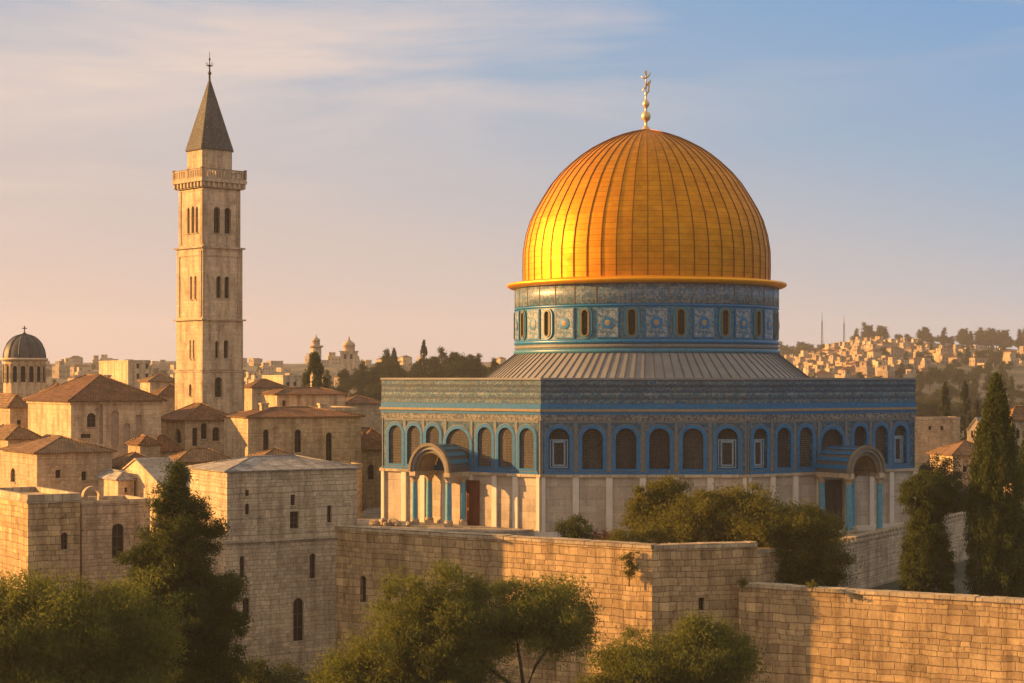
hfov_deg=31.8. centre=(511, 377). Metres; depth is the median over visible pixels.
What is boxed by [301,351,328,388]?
dark cypress
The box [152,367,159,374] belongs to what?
town tree
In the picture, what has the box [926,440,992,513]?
red roof house
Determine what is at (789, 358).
hillside house
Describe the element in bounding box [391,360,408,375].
woodland tree
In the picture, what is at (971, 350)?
hillside house
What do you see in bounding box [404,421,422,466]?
window
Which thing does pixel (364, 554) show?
retaining wall
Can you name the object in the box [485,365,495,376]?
woodland tree
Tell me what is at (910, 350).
hillside house
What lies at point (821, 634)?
boundary wall
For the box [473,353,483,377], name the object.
woodland tree
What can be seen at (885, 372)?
hillside house
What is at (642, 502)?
leafy shrub
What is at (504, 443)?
window
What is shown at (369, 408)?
back house
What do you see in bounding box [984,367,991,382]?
hillside tree
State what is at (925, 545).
clipped cypress
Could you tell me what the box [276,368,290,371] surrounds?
town house
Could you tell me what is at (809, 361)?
hillside house
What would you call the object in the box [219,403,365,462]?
long hall
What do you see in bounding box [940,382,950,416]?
slim cypress
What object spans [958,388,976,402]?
hillside tree
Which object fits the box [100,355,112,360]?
town house
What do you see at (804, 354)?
hillside house
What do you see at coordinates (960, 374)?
hillside tree
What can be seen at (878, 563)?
terrace wall
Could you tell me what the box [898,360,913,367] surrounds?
hillside house
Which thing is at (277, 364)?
town house
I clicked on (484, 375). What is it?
woodland tree
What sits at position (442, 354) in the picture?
woodland tree
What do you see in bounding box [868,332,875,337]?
ridge tree
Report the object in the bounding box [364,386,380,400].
woodland tree
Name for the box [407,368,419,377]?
woodland tree
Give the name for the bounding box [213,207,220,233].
window
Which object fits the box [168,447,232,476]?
red roof house
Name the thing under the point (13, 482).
window
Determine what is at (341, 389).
woodland tree
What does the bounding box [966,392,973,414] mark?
hillside tree
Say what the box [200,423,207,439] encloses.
window
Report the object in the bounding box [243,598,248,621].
window
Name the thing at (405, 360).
town house
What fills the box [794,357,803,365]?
hillside house
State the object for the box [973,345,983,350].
hillside house
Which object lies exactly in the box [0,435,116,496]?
house
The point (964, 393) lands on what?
slim cypress
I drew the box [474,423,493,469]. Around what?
window
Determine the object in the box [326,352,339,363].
town house
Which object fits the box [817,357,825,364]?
hillside house
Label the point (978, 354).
hillside tree
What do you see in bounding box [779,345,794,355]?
ridge tree
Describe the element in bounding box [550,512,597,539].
round bush
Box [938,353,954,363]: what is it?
hillside house
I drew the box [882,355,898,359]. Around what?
hillside house
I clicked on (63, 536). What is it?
window
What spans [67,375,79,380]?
town house
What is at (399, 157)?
sky
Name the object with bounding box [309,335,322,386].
minaret
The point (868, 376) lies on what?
hillside house
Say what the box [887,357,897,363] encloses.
hillside house
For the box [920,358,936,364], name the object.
hillside house
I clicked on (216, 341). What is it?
window
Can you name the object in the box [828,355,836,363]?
hillside house
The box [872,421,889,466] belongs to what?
window
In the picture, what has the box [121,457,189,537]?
gabled house
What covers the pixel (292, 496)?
window
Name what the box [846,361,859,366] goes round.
hillside house
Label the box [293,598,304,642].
window
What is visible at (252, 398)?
back house
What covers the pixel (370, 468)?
window
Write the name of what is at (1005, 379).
hillside tree
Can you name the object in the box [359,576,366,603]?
window
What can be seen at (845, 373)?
hillside house
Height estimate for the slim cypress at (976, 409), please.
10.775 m
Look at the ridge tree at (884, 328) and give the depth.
1445.44 m
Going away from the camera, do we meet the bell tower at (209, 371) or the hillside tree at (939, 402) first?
the bell tower at (209, 371)
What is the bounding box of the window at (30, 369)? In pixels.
[28,364,34,382]
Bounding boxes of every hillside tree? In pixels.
[856,371,864,377]
[880,347,890,354]
[895,368,905,377]
[899,362,904,377]
[915,370,923,390]
[916,389,927,400]
[916,400,926,416]
[920,399,941,416]
[922,366,938,389]
[934,368,947,387]
[937,394,941,409]
[943,363,954,372]
[947,341,954,347]
[947,384,955,401]
[949,368,967,388]
[949,405,959,416]
[951,359,961,367]
[955,402,967,417]
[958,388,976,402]
[960,357,968,365]
[963,345,970,358]
[966,371,981,381]
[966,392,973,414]
[969,376,981,397]
[969,395,983,410]
[970,367,979,373]
[972,350,984,357]
[976,365,984,374]
[981,382,988,392]
[983,361,993,370]
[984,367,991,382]
[988,356,1001,366]
[992,350,1003,360]
[998,360,1006,377]
[1001,377,1009,391]
[1005,361,1013,372]
[1006,375,1017,400]
[1014,389,1023,400]
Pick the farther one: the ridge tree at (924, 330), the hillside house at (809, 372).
the ridge tree at (924, 330)
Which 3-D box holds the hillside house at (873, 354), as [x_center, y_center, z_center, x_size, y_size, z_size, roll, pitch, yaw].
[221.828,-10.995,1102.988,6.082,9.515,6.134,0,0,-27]
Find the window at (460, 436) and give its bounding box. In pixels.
[443,424,472,468]
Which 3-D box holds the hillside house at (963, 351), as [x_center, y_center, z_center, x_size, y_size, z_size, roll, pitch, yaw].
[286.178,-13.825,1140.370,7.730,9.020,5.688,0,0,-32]
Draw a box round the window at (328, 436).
[326,433,330,460]
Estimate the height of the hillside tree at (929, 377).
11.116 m
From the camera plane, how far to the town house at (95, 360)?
1337.38 m
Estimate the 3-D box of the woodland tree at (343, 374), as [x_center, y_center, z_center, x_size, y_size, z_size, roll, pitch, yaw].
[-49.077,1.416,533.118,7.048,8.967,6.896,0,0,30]
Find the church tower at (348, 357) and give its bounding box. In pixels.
[339,337,358,391]
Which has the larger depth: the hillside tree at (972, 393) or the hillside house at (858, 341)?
the hillside house at (858, 341)
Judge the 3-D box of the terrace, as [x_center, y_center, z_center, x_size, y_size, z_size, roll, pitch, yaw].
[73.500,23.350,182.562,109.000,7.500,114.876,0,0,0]
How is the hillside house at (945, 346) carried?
on the ground
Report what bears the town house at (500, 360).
on the ground
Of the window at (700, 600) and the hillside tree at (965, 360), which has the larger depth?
the hillside tree at (965, 360)
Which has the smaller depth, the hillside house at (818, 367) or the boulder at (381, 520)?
the boulder at (381, 520)
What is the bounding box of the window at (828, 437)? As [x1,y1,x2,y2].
[819,424,845,454]
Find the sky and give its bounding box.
[0,0,1023,363]
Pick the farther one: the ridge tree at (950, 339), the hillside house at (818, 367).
the ridge tree at (950, 339)
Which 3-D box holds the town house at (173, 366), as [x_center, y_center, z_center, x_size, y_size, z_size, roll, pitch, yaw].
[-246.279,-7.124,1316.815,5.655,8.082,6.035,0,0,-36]
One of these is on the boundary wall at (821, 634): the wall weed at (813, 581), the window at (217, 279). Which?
the wall weed at (813, 581)
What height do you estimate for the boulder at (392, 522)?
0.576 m
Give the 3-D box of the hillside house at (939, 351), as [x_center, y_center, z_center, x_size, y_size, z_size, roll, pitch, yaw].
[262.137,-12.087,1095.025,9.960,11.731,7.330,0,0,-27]
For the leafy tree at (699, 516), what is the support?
on the terrace pavement
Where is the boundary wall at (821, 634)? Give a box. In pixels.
[738,582,1023,682]
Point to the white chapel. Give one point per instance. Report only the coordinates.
(971, 428)
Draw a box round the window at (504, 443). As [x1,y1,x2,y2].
[495,423,514,470]
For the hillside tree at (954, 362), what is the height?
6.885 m
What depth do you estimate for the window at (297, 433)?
202.70 m
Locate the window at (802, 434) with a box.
[796,423,815,469]
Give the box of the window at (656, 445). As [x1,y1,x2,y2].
[645,424,673,471]
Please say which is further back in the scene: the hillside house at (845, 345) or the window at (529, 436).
the hillside house at (845, 345)
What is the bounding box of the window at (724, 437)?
[713,424,741,471]
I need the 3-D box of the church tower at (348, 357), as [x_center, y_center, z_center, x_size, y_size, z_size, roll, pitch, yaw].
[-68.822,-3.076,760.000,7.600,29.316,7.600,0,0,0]
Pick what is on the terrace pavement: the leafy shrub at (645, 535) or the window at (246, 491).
the leafy shrub at (645, 535)
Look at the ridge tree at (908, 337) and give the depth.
1436.80 m
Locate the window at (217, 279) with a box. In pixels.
[216,276,221,298]
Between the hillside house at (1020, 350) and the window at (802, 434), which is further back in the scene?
the hillside house at (1020, 350)
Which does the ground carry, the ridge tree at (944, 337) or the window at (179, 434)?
the ridge tree at (944, 337)
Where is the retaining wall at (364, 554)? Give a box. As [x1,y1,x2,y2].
[335,525,659,682]
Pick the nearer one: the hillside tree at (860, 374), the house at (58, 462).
the house at (58, 462)
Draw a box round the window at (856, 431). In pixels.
[851,422,869,445]
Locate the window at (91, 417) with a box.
[86,413,96,427]
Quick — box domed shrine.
[379,71,917,537]
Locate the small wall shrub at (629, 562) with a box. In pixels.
[615,550,639,586]
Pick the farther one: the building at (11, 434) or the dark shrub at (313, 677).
the building at (11, 434)
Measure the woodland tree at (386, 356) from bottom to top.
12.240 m
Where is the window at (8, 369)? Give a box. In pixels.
[6,364,10,382]
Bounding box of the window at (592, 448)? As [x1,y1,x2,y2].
[578,424,606,471]
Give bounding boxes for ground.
[0,343,1023,682]
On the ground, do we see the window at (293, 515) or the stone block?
the stone block
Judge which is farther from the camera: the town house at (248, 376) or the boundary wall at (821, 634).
the town house at (248, 376)
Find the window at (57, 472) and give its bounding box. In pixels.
[55,470,61,478]
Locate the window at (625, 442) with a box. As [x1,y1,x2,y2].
[611,424,640,471]
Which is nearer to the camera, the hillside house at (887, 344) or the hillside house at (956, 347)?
the hillside house at (956, 347)
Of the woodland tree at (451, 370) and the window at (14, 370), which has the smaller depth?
the window at (14, 370)
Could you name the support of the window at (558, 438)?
in the domed shrine
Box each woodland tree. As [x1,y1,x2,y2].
[322,369,332,388]
[329,386,348,396]
[335,368,357,390]
[352,368,366,390]
[353,382,364,395]
[355,359,370,388]
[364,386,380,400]
[368,361,382,383]
[369,367,382,383]
[377,347,391,377]
[379,359,395,381]
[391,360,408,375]
[392,369,410,377]
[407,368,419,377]
[409,363,418,369]
[424,355,445,374]
[426,371,438,377]
[434,347,448,377]
[441,352,464,369]
[443,351,456,377]
[444,356,472,376]
[466,354,474,365]
[469,361,483,377]
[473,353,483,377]
[480,369,488,377]
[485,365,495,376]
[489,357,499,369]
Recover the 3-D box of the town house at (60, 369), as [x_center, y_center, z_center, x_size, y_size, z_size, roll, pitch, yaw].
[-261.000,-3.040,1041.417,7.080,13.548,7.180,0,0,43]
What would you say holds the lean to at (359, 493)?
on the ground
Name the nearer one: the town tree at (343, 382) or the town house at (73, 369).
the town tree at (343, 382)
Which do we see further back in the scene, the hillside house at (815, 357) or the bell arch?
the hillside house at (815, 357)
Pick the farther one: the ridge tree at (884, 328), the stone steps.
the ridge tree at (884, 328)
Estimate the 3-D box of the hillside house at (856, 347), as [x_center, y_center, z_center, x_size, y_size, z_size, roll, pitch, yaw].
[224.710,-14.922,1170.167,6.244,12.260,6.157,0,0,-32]
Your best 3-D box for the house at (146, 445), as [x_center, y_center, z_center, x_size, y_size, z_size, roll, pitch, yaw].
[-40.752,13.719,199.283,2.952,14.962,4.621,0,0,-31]
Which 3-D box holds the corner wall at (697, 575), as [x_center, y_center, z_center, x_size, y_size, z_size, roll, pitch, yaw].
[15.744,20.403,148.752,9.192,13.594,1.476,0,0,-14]
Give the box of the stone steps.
[357,518,533,535]
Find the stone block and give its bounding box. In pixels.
[186,454,361,677]
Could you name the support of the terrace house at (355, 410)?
on the ground
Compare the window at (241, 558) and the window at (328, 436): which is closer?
the window at (241, 558)
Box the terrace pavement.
[362,507,952,542]
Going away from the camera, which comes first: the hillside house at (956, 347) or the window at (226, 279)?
the window at (226, 279)
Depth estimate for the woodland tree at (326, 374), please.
573.47 m
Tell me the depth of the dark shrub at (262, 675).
148.84 m
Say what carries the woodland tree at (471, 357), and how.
on the ground
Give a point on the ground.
(928, 389)
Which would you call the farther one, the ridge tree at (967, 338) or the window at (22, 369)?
the ridge tree at (967, 338)
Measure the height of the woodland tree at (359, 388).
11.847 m
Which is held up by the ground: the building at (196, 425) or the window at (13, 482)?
the building at (196, 425)
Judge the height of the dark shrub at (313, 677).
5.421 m
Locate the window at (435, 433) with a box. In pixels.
[423,422,442,467]
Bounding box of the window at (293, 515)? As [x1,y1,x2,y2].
[289,511,299,529]
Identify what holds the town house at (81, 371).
on the ground
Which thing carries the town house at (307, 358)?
on the ground
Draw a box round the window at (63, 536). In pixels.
[60,533,68,550]
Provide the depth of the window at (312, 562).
164.67 m
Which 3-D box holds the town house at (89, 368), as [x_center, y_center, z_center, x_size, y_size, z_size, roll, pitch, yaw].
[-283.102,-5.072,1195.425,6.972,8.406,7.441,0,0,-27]
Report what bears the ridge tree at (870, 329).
on the ground
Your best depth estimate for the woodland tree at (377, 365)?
559.07 m
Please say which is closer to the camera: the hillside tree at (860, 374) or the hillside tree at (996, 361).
the hillside tree at (860, 374)
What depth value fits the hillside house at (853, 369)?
872.79 m
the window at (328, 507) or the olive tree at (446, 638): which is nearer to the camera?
the olive tree at (446, 638)
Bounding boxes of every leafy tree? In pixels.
[641,479,782,542]
[720,490,862,587]
[916,453,971,507]
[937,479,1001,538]
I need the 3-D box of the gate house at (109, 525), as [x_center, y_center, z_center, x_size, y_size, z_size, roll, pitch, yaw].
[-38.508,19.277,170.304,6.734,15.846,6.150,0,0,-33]
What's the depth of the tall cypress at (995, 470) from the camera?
143.96 m
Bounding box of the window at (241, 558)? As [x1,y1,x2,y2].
[240,556,244,579]
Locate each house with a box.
[0,380,2,390]
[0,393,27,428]
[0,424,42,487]
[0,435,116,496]
[22,374,167,458]
[40,382,59,391]
[52,361,69,377]
[64,358,78,371]
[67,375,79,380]
[69,356,82,364]
[70,364,86,375]
[75,367,94,375]
[80,495,150,666]
[84,364,91,371]
[92,355,101,368]
[99,360,149,388]
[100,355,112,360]
[112,452,150,469]
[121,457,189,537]
[137,373,174,392]
[150,384,174,415]
[154,434,184,456]
[156,365,166,369]
[159,360,169,370]
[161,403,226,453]
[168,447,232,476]
[170,363,175,369]
[243,358,246,366]
[244,372,257,383]
[244,378,287,410]
[248,375,261,382]
[250,359,261,365]
[258,387,348,406]
[259,370,268,374]
[260,363,273,370]
[262,375,302,386]
[266,361,282,367]
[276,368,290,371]
[305,353,309,363]
[311,406,358,413]
[321,360,328,366]
[322,373,334,383]
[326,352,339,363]
[334,376,338,385]
[345,395,381,434]
[362,360,371,365]
[400,355,411,366]
[496,357,505,363]
[784,355,792,362]
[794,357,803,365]
[799,350,811,357]
[803,360,816,364]
[805,369,814,377]
[809,355,818,360]
[813,365,824,372]
[813,371,832,377]
[815,352,828,356]
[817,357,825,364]
[818,361,827,367]
[825,368,840,377]
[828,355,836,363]
[829,343,838,348]
[835,358,844,365]
[838,367,855,373]
[838,370,856,377]
[839,362,849,365]
[840,342,851,348]
[840,351,851,356]
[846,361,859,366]
[851,346,863,352]
[851,349,859,354]
[853,340,862,345]
[853,356,869,361]
[855,362,874,375]
[864,358,877,363]
[864,374,874,377]
[866,344,879,351]
[867,341,882,347]
[867,349,881,357]
[867,352,880,357]
[872,336,886,340]
[875,361,894,377]
[876,367,893,375]
[877,341,892,347]
[877,366,893,377]
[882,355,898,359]
[886,346,901,355]
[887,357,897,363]
[888,339,899,343]
[888,364,907,370]
[898,343,908,347]
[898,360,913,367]
[900,338,910,345]
[903,369,918,377]
[904,347,916,356]
[909,357,923,369]
[914,345,927,352]
[915,417,959,462]
[918,360,937,368]
[918,367,928,375]
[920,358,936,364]
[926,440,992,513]
[933,348,952,361]
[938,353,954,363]
[939,345,950,352]
[948,356,961,363]
[952,344,964,351]
[956,349,970,357]
[965,348,974,357]
[969,358,988,366]
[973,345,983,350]
[1003,350,1015,357]
[1003,354,1018,366]
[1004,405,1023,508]
[1017,346,1023,359]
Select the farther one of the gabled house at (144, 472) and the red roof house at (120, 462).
the red roof house at (120, 462)
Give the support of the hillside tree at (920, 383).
on the ground
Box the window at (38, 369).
[36,364,41,382]
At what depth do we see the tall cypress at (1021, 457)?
159.72 m
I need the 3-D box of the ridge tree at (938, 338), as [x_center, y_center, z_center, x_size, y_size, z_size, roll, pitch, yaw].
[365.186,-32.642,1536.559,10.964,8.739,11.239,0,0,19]
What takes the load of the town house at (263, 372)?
on the ground
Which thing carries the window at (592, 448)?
in the domed shrine
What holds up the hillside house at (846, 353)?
on the ground
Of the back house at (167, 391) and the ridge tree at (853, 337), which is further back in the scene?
the ridge tree at (853, 337)
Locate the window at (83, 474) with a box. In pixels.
[81,471,87,481]
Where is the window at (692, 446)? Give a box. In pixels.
[678,424,707,471]
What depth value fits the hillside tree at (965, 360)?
1056.51 m
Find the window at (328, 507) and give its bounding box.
[327,506,332,523]
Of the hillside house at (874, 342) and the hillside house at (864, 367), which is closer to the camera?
the hillside house at (864, 367)
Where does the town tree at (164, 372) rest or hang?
on the ground
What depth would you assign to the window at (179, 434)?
216.56 m
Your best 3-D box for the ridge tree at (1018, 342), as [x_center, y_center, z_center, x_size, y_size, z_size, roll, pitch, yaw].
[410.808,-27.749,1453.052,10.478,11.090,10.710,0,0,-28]
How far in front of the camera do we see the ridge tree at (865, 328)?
1470.73 m
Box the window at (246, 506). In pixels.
[244,504,250,515]
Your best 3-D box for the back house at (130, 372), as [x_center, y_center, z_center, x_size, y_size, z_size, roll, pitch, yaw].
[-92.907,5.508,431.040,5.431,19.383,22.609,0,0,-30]
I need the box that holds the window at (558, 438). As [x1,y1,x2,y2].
[544,424,573,471]
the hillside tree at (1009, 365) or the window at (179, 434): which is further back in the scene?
the hillside tree at (1009, 365)
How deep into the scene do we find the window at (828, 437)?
177.40 m
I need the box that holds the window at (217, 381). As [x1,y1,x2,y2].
[214,377,222,397]
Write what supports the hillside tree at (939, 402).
on the ground
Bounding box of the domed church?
[1,326,47,397]
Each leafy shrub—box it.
[595,513,670,543]
[619,470,694,534]
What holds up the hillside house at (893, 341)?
on the ground
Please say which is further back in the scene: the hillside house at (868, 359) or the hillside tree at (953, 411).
the hillside house at (868, 359)
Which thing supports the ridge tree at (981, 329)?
on the ground
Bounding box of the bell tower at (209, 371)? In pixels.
[172,51,246,412]
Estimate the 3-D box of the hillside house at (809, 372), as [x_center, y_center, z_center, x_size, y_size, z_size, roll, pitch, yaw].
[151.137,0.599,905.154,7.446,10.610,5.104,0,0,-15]
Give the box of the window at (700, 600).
[698,597,705,611]
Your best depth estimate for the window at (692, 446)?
171.40 m
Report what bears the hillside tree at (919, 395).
on the ground
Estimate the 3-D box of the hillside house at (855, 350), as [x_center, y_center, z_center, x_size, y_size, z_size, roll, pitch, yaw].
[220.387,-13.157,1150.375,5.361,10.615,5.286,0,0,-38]
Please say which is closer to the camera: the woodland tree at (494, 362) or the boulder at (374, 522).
the boulder at (374, 522)
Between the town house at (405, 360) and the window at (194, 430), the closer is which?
the window at (194, 430)
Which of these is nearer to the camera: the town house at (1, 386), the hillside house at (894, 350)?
the town house at (1, 386)
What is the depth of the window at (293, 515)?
163.71 m
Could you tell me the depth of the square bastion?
161.77 m
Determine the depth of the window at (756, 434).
172.28 m
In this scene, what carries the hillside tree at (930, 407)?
on the ground
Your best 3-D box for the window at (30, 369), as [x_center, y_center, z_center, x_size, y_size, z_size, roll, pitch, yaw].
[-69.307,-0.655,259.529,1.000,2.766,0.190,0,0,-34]
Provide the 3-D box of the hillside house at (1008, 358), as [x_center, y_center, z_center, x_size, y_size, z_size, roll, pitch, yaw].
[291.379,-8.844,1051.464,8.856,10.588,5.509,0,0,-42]
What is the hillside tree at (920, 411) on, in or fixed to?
on the ground
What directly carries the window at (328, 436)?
in the long hall
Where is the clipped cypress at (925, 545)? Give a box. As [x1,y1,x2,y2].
[892,468,961,593]
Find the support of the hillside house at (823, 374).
on the ground
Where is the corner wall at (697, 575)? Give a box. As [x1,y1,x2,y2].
[652,541,757,682]
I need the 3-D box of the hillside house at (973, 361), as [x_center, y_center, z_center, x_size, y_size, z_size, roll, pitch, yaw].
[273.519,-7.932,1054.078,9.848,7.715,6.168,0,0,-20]
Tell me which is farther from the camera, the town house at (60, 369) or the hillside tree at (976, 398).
the town house at (60, 369)
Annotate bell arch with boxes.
[81,486,102,500]
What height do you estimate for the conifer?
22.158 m
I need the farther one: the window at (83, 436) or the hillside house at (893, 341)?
the hillside house at (893, 341)
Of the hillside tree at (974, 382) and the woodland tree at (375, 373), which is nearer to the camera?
the woodland tree at (375, 373)
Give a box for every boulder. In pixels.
[369,520,378,525]
[379,518,387,525]
[389,520,400,525]
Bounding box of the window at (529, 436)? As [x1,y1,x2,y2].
[517,424,537,471]
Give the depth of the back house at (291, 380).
421.30 m
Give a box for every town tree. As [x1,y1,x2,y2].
[46,368,51,378]
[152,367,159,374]
[160,370,169,376]
[337,377,351,392]
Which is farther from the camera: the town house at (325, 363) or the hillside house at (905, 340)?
the hillside house at (905, 340)
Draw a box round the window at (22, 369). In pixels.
[19,364,26,382]
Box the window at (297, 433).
[295,430,301,453]
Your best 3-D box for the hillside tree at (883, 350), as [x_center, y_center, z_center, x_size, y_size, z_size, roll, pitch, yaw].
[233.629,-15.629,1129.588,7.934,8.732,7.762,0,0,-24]
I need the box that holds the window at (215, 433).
[212,427,219,441]
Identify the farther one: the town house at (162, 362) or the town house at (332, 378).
the town house at (162, 362)
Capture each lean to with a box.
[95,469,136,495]
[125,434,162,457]
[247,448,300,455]
[345,462,362,518]
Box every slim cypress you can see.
[391,348,396,361]
[418,340,429,377]
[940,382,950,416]
[958,380,971,439]
[970,399,981,423]
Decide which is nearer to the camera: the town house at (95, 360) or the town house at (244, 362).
the town house at (244, 362)
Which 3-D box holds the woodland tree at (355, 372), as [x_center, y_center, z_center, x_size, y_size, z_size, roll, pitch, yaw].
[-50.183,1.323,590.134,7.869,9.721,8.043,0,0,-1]
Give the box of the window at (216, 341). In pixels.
[215,341,219,358]
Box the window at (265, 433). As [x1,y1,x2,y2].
[263,430,267,450]
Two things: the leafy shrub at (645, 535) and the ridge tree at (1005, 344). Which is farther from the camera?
the ridge tree at (1005, 344)
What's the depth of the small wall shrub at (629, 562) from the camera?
147.47 m
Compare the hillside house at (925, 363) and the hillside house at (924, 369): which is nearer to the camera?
the hillside house at (924, 369)
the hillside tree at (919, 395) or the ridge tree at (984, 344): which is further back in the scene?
the ridge tree at (984, 344)
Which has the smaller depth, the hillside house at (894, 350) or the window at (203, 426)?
the window at (203, 426)
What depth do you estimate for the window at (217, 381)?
231.89 m
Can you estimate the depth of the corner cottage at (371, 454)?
211.98 m
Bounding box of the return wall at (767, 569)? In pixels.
[757,546,793,583]
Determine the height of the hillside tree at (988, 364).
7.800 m
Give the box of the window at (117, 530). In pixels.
[111,524,122,559]
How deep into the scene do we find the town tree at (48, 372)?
1025.73 m
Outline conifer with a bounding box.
[112,456,257,682]
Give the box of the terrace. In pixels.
[869,539,1013,595]
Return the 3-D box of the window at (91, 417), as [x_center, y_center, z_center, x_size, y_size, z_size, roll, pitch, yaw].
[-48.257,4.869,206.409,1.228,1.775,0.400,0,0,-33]
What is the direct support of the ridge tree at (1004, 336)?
on the ground
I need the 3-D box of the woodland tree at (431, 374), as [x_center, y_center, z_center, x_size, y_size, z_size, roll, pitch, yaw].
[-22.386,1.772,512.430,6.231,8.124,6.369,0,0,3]
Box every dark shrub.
[234,652,311,682]
[299,648,359,682]
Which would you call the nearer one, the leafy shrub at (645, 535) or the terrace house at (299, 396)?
the leafy shrub at (645, 535)
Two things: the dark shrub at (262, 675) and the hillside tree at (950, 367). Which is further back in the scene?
the hillside tree at (950, 367)
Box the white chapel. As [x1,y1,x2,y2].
[966,417,981,442]
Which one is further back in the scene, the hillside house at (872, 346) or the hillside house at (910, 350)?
the hillside house at (910, 350)
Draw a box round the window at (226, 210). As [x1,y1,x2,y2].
[224,208,231,234]
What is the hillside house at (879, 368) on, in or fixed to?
on the ground
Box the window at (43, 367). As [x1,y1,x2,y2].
[42,364,45,382]
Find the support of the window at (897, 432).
in the domed shrine
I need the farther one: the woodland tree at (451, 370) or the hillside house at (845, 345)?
the hillside house at (845, 345)
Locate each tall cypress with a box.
[961,371,1023,597]
[1003,431,1023,581]
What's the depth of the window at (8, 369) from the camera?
259.57 m
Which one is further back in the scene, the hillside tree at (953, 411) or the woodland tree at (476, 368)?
the woodland tree at (476, 368)
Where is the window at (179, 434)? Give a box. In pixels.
[177,430,180,443]
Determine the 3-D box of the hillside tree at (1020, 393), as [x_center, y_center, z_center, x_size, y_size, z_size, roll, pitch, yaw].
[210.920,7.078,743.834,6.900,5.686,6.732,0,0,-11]
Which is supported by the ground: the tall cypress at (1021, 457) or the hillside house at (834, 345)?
the hillside house at (834, 345)
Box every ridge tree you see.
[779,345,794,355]
[793,341,808,355]
[806,343,812,352]
[849,334,858,339]
[860,322,868,339]
[867,325,874,335]
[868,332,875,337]
[876,326,889,337]
[894,334,902,338]
[904,334,911,340]
[915,326,929,339]
[917,329,924,340]
[925,331,930,342]
[934,335,941,341]
[939,327,947,344]
[941,335,956,344]
[955,332,963,341]
[958,327,967,334]
[960,334,973,344]
[974,337,981,344]
[976,327,984,345]
[980,340,990,348]
[981,331,995,347]
[985,327,998,345]
[997,330,1013,342]
[1001,342,1009,347]
[1007,339,1013,347]
[1014,337,1023,346]
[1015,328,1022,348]
[1019,329,1023,345]
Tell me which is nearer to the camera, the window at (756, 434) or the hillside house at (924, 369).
the window at (756, 434)
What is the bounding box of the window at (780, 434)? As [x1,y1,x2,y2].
[774,423,793,470]
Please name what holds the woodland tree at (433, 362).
on the ground
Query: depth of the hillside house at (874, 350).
1121.43 m
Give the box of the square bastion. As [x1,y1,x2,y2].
[0,486,81,615]
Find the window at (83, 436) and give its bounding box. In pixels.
[80,434,91,438]
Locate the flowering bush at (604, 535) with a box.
[592,529,615,539]
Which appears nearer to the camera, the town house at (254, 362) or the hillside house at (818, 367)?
the hillside house at (818, 367)
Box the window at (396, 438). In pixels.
[386,421,403,466]
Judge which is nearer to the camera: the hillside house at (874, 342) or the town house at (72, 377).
the town house at (72, 377)
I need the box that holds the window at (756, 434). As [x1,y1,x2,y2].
[750,424,770,471]
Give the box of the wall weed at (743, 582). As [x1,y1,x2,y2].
[736,577,749,590]
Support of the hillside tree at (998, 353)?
on the ground
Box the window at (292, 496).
[290,494,296,506]
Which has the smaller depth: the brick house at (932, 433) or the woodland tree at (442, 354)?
the brick house at (932, 433)
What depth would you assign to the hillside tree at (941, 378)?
810.84 m
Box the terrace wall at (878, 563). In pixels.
[827,512,970,588]
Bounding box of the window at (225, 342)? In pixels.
[223,340,229,358]
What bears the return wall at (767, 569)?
on the ground
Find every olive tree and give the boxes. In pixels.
[0,557,199,682]
[294,554,616,682]
[567,605,780,682]
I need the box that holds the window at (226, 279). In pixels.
[224,277,229,298]
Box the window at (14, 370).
[11,364,17,382]
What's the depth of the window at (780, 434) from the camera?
173.93 m
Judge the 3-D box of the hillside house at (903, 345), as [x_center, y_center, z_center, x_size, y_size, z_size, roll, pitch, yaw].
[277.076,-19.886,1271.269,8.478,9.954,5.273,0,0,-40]
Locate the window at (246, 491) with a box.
[244,490,250,497]
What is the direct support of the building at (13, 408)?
on the ground
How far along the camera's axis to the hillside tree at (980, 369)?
956.38 m
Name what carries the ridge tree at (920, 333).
on the ground
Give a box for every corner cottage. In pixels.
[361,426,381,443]
[361,431,381,511]
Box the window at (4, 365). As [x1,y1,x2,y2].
[3,364,5,382]
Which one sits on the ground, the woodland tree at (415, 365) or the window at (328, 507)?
the woodland tree at (415, 365)
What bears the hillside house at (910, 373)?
on the ground
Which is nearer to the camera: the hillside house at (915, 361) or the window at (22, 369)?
the window at (22, 369)
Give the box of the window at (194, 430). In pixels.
[192,428,197,446]
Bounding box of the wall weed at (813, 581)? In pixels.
[806,579,818,591]
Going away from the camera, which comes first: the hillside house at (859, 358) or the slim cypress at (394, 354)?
the slim cypress at (394, 354)
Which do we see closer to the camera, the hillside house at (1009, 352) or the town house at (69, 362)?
the hillside house at (1009, 352)
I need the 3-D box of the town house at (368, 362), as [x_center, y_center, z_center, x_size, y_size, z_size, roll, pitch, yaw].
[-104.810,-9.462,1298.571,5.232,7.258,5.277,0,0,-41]
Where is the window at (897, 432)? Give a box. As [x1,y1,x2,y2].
[892,421,908,466]
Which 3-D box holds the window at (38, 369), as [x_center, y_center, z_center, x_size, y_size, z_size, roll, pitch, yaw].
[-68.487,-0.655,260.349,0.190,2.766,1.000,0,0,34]
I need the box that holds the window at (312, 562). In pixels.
[309,554,316,579]
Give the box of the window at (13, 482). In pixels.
[9,470,15,483]
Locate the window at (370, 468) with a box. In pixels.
[367,465,374,480]

